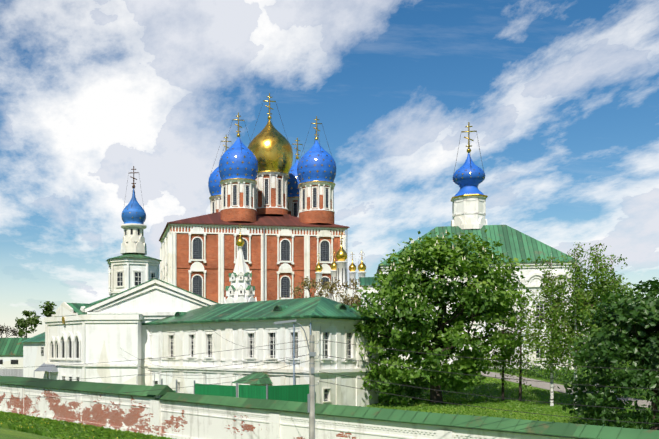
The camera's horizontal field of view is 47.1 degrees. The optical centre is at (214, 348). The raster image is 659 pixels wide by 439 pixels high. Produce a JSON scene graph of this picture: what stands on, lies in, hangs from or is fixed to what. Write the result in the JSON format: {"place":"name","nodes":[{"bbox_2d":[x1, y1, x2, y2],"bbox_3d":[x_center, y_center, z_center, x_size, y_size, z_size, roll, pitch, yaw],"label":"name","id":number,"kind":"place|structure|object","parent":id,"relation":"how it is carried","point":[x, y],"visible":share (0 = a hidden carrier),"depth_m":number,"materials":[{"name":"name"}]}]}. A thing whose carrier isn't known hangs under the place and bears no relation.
{"place":"outdoors","nodes":[
{"label":"outdoors","id":0,"kind":"place"},
{"bbox_2d":[121,188,145,223],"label":"onion dome","id":1,"kind":"structure","parent":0,"point":[126,216],"depth_m":96.19,"materials":[{"name":"blue metal"}]},
{"bbox_2d":[130,166,138,187],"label":"cross","id":2,"kind":"object","parent":1,"relation":"on","point":[133,183],"visible":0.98,"depth_m":97.24,"materials":[{"name":"grey metal"}]},
{"bbox_2d":[170,175,342,302],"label":"cathedral walls","id":3,"kind":"structure","parent":0,"point":[183,265],"depth_m":198.43,"materials":[{"name":"red brick"}]},
{"bbox_2d":[159,212,349,240],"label":"cathedral roof","id":4,"kind":"structure","parent":3,"relation":"on","point":[287,220],"depth_m":200.60,"materials":[{"name":"brown metal"}]},
{"bbox_2d":[193,179,328,296],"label":"cathedral windows","id":5,"kind":"structure","parent":3,"relation":"in","point":[285,256],"depth_m":199.08,"materials":[{"name":"grey glass"}]},
{"bbox_2d":[264,227,346,300],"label":"drainpipes","id":6,"kind":"object","parent":3,"relation":"attached to","point":[264,261],"visible":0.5,"depth_m":197.48,"materials":[{"name":"white metal"}]},
{"bbox_2d":[208,93,334,197],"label":"dome","id":7,"kind":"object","parent":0,"point":[273,153],"visible":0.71,"depth_m":208.83,"materials":[{"name":"metal"}]},
{"bbox_2d":[211,103,331,171],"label":"cross support chains","id":8,"kind":"object","parent":7,"relation":"attached to","point":[273,134],"visible":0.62,"depth_m":207.54,"materials":[{"name":"metal"}]},
{"bbox_2d":[0,362,650,438],"bbox_3d":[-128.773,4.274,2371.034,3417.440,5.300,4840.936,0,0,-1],"label":"ground","id":9,"kind":"structure","parent":0,"point":[5,433],"depth_m":70.03,"materials":[{"name":"green plant"}]},
{"bbox_2d":[0,355,22,368],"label":"outbuilding walls","id":10,"kind":"structure","parent":9,"relation":"on","point":[6,359],"depth_m":121.22,"materials":[{"name":"white paint"}]},
{"bbox_2d":[0,360,17,363],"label":"outbuilding windows","id":11,"kind":"structure","parent":10,"relation":"in","point":[12,361],"depth_m":121.20,"materials":[{"name":"glass"}]},
{"bbox_2d":[0,338,28,354],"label":"roof","id":12,"kind":"structure","parent":10,"relation":"on","point":[11,346],"depth_m":123.26,"materials":[{"name":"green metal"}]},
{"bbox_2d":[0,369,22,376],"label":"fence","id":13,"kind":"object","parent":9,"relation":"on","point":[12,372],"visible":0.11,"depth_m":103.33,"materials":[{"name":"white paint"}]},
{"bbox_2d":[15,310,41,337],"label":"tree","id":14,"kind":"object","parent":9,"relation":"on","point":[22,323],"depth_m":227.04,"materials":[{"name":"green plant"}]},
{"bbox_2d":[39,301,56,316],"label":"tree","id":15,"kind":"object","parent":9,"relation":"on","point":[48,309],"depth_m":229.83,"materials":[{"name":"green plant"}]},
{"bbox_2d":[23,264,208,385],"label":"church walls","id":16,"kind":"structure","parent":9,"relation":"on","point":[106,342],"depth_m":87.65,"materials":[{"name":"white paint"}]},
{"bbox_2d":[34,363,57,378],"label":"entrance canopy","id":17,"kind":"object","parent":16,"relation":"attached to","point":[49,368],"visible":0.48,"depth_m":92.35,"materials":[{"name":"grey metal"}]},
{"bbox_2d":[41,229,154,380],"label":"windows","id":18,"kind":"structure","parent":16,"relation":"in","point":[137,278],"depth_m":94.37,"materials":[{"name":"glass"}]},
{"bbox_2d":[22,278,218,341],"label":"roof","id":19,"kind":"structure","parent":16,"relation":"on","point":[76,307],"depth_m":90.28,"materials":[{"name":"metal"}]},
{"bbox_2d":[44,223,216,381],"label":"white trim","id":20,"kind":"structure","parent":16,"relation":"attached to","point":[134,242],"depth_m":88.84,"materials":[{"name":"white paint"}]},
{"bbox_2d":[106,253,161,261],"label":"tower roof","id":21,"kind":"structure","parent":16,"relation":"on","point":[133,255],"depth_m":95.43,"materials":[{"name":"green metal"}]},
{"bbox_2d":[137,374,267,398],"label":"fence posts","id":22,"kind":"object","parent":9,"relation":"on","point":[194,386],"visible":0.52,"depth_m":71.62,"materials":[{"name":"grey metal"}]},
{"bbox_2d":[224,246,256,303],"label":"church spire","id":23,"kind":"structure","parent":9,"relation":"on","point":[237,296],"depth_m":152.24,"materials":[{"name":"white paint"}]},
{"bbox_2d":[225,272,254,290],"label":"decorative gables","id":24,"kind":"structure","parent":23,"relation":"attached to","point":[233,287],"depth_m":152.49,"materials":[{"name":"green metal"}]},
{"bbox_2d":[236,226,244,245],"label":"dome","id":25,"kind":"structure","parent":23,"relation":"on","point":[240,241],"depth_m":153.54,"materials":[{"name":"gold metal"}]},
{"bbox_2d":[173,384,308,402],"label":"green fence","id":26,"kind":"object","parent":9,"relation":"on","point":[296,393],"visible":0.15,"depth_m":66.24,"materials":[{"name":"green metal"}]},
{"bbox_2d":[232,372,272,383],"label":"small roof","id":27,"kind":"structure","parent":9,"relation":"on","point":[261,376],"depth_m":71.70,"materials":[{"name":"green metal"}]},
{"bbox_2d":[160,172,346,303],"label":"white trim","id":28,"kind":"structure","parent":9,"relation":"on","point":[168,258],"depth_m":198.92,"materials":[{"name":"white paint"}]},
{"bbox_2d":[208,137,335,196],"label":"blue domes","id":29,"kind":"structure","parent":28,"relation":"on","point":[314,151],"depth_m":200.96,"materials":[{"name":"blue metal"}]},
{"bbox_2d":[146,318,380,406],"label":"long building walls","id":30,"kind":"structure","parent":9,"relation":"on","point":[348,395],"depth_m":74.39,"materials":[{"name":"white paint"}]},
{"bbox_2d":[150,326,366,389],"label":"long building rain streaks","id":31,"kind":"object","parent":30,"relation":"attached to","point":[255,365],"visible":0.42,"depth_m":73.76,"materials":[{"name":"grey paint"}]},
{"bbox_2d":[141,297,384,324],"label":"roof","id":32,"kind":"structure","parent":30,"relation":"on","point":[318,307],"depth_m":75.04,"materials":[{"name":"green metal"}]},
{"bbox_2d":[176,306,344,316],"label":"roof vents","id":33,"kind":"object","parent":32,"relation":"in","point":[341,307],"visible":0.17,"depth_m":73.24,"materials":[{"name":"green metal"}]},
{"bbox_2d":[155,332,371,400],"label":"windows","id":34,"kind":"structure","parent":30,"relation":"in","point":[296,351],"depth_m":72.27,"materials":[{"name":"glass"}]},
{"bbox_2d":[293,322,310,384],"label":"drainpipes","id":35,"kind":"object","parent":30,"relation":"attached to","point":[294,351],"visible":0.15,"depth_m":69.42,"materials":[{"name":"white metal"}]},
{"bbox_2d":[0,384,588,438],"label":"perimeter wall","id":36,"kind":"structure","parent":9,"relation":"on","point":[154,419],"depth_m":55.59,"materials":[{"name":"white paint"}]},
{"bbox_2d":[0,376,173,397],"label":"wall coping","id":37,"kind":"object","parent":36,"relation":"on","point":[109,388],"visible":0.96,"depth_m":65.80,"materials":[{"name":"green metal"}]},
{"bbox_2d":[155,392,658,438],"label":"wall coping","id":38,"kind":"object","parent":36,"relation":"on","point":[547,428],"visible":0.94,"depth_m":38.37,"materials":[{"name":"green metal"}]},
{"bbox_2d":[274,319,318,438],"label":"utility pole","id":39,"kind":"object","parent":9,"relation":"on","point":[311,413],"depth_m":34.94,"materials":[{"name":"grey concrete"}]},
{"bbox_2d":[0,369,650,438],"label":"grass tufts","id":40,"kind":"object","parent":9,"relation":"on","point":[60,429],"visible":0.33,"depth_m":66.85,"materials":[{"name":"green plant"}]},
{"bbox_2d":[297,282,358,306],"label":"bare tree","id":41,"kind":"object","parent":9,"relation":"on","point":[318,292],"visible":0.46,"depth_m":137.34,"materials":[{"name":"brown plant"}]},
{"bbox_2d":[279,276,360,305],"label":"bare tree buds","id":42,"kind":"object","parent":41,"relation":"on","point":[295,291],"visible":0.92,"depth_m":137.77,"materials":[{"name":"brown plant"}]},
{"bbox_2d":[0,331,658,423],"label":"power lines","id":43,"kind":"object","parent":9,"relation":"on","point":[360,378],"visible":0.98,"depth_m":34.70,"materials":[{"name":"grey metal"}]},
{"bbox_2d":[314,261,365,307],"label":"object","id":44,"kind":"object","parent":9,"relation":"on","point":[341,265],"visible":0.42,"depth_m":159.56,"materials":[{"name":"white paint"}]},
{"bbox_2d":[319,268,358,286],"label":"openings","id":45,"kind":"object","parent":44,"relation":"in","point":[342,278],"visible":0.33,"depth_m":159.82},
{"bbox_2d":[315,231,365,271],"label":"onion domes","id":46,"kind":"structure","parent":44,"relation":"on","point":[341,254],"depth_m":159.80,"materials":[{"name":"gold metal"}]},
{"bbox_2d":[320,284,359,305],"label":"bare tree","id":47,"kind":"object","parent":9,"relation":"on","point":[346,294],"visible":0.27,"depth_m":140.85,"materials":[{"name":"brown"}]},
{"bbox_2d":[306,278,361,298],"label":"bare tree buds","id":48,"kind":"object","parent":47,"relation":"on","point":[335,285],"visible":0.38,"depth_m":140.58,"materials":[{"name":"plant"}]},
{"bbox_2d":[348,229,533,405],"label":"chestnut tree","id":49,"kind":"object","parent":9,"relation":"on","point":[427,256],"depth_m":69.49,"materials":[{"name":"green plant"}]},
{"bbox_2d":[381,196,575,368],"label":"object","id":50,"kind":"structure","parent":9,"relation":"on","point":[468,212],"depth_m":109.78,"materials":[{"name":"white paint"}]},
{"bbox_2d":[478,305,521,400],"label":"birch tree","id":51,"kind":"object","parent":9,"relation":"on","point":[508,359],"depth_m":72.63,"materials":[{"name":"green plant"}]},
{"bbox_2d":[488,283,544,400],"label":"birch tree","id":52,"kind":"object","parent":9,"relation":"on","point":[523,354],"depth_m":72.49,"materials":[{"name":"plant"}]},
{"bbox_2d":[519,256,586,405],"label":"birch tree","id":53,"kind":"object","parent":9,"relation":"on","point":[545,288],"depth_m":67.42,"materials":[{"name":"green plant"}]},
{"bbox_2d":[477,360,647,395],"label":"hedge","id":54,"kind":"object","parent":9,"relation":"on","point":[546,373],"depth_m":85.58,"materials":[{"name":"green plant"}]},
{"bbox_2d":[539,242,618,408],"bbox_3d":[32.105,-2.006,64.516,6.236,15.100,6.441,0,0,-1],"label":"birch tree","id":55,"kind":"object","parent":9,"relation":"on","point":[570,315],"depth_m":64.61,"materials":[{"name":"green plant"}]},
{"bbox_2d":[568,243,635,393],"bbox_3d":[33.078,-1.806,62.537,6.612,14.700,5.944,0,0,-1],"label":"birch tree","id":56,"kind":"object","parent":9,"relation":"on","point":[603,285],"depth_m":61.96,"materials":[{"name":"green plant"}]},
{"bbox_2d":[553,277,658,429],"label":"tree","id":57,"kind":"object","parent":9,"relation":"on","point":[630,310],"depth_m":49.47,"materials":[{"name":"green plant"}]},
{"bbox_2d":[0,0,658,349],"label":"sky","id":58,"kind":"structure","parent":0,"point":[560,97],"materials":[{"name":"blue"}]},
{"bbox_2d":[361,267,572,368],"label":"epiphany walls","id":59,"kind":"structure","parent":0,"point":[526,272],"depth_m":104.51,"materials":[{"name":"white paint"}]},
{"bbox_2d":[359,225,577,284],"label":"roof","id":60,"kind":"structure","parent":59,"relation":"on","point":[520,246],"depth_m":107.26,"materials":[{"name":"green metal"}]},
{"bbox_2d":[409,303,543,357],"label":"epiphany windows","id":61,"kind":"structure","parent":59,"relation":"in","point":[539,307],"depth_m":104.17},
{"bbox_2d":[453,153,484,195],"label":"onion dome","id":62,"kind":"structure","parent":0,"point":[468,183],"depth_m":110.76,"materials":[{"name":"blue metal"}]},
{"bbox_2d":[450,122,487,200],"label":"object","id":63,"kind":"object","parent":62,"relation":"on","point":[468,146],"visible":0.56,"depth_m":111.94,"materials":[{"name":"metal"}]},
{"bbox_2d":[454,135,483,170],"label":"guy wires","id":64,"kind":"object","parent":63,"relation":"attached to","point":[470,157],"visible":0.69,"depth_m":111.84,"materials":[{"name":"metal"}]},
{"bbox_2d":[481,371,650,407],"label":"park path","id":65,"kind":"structure","parent":0,"point":[546,385],"depth_m":80.66,"materials":[{"name":"grey asphalt"}]},
{"bbox_2d":[579,254,636,392],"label":"birch tree","id":66,"kind":"object","parent":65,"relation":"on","point":[631,289],"depth_m":66.50,"materials":[{"name":"green plant"}]},
{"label":"bare tree","id":67,"kind":"object","parent":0,"visible":0},
{"bbox_2d":[339,293,360,308],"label":"bare tree buds","id":68,"kind":"object","parent":67,"relation":"on","point":[346,302],"visible":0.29,"depth_m":142.17,"materials":[{"name":"plant"}]},
{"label":"bare tree","id":69,"kind":"object","parent":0,"visible":0},
{"bbox_2d":[0,323,18,337],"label":"bare tree buds","id":70,"kind":"object","parent":69,"relation":"on","point":[15,332],"visible":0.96,"depth_m":225.53,"materials":[{"name":"plant"}]}
]}

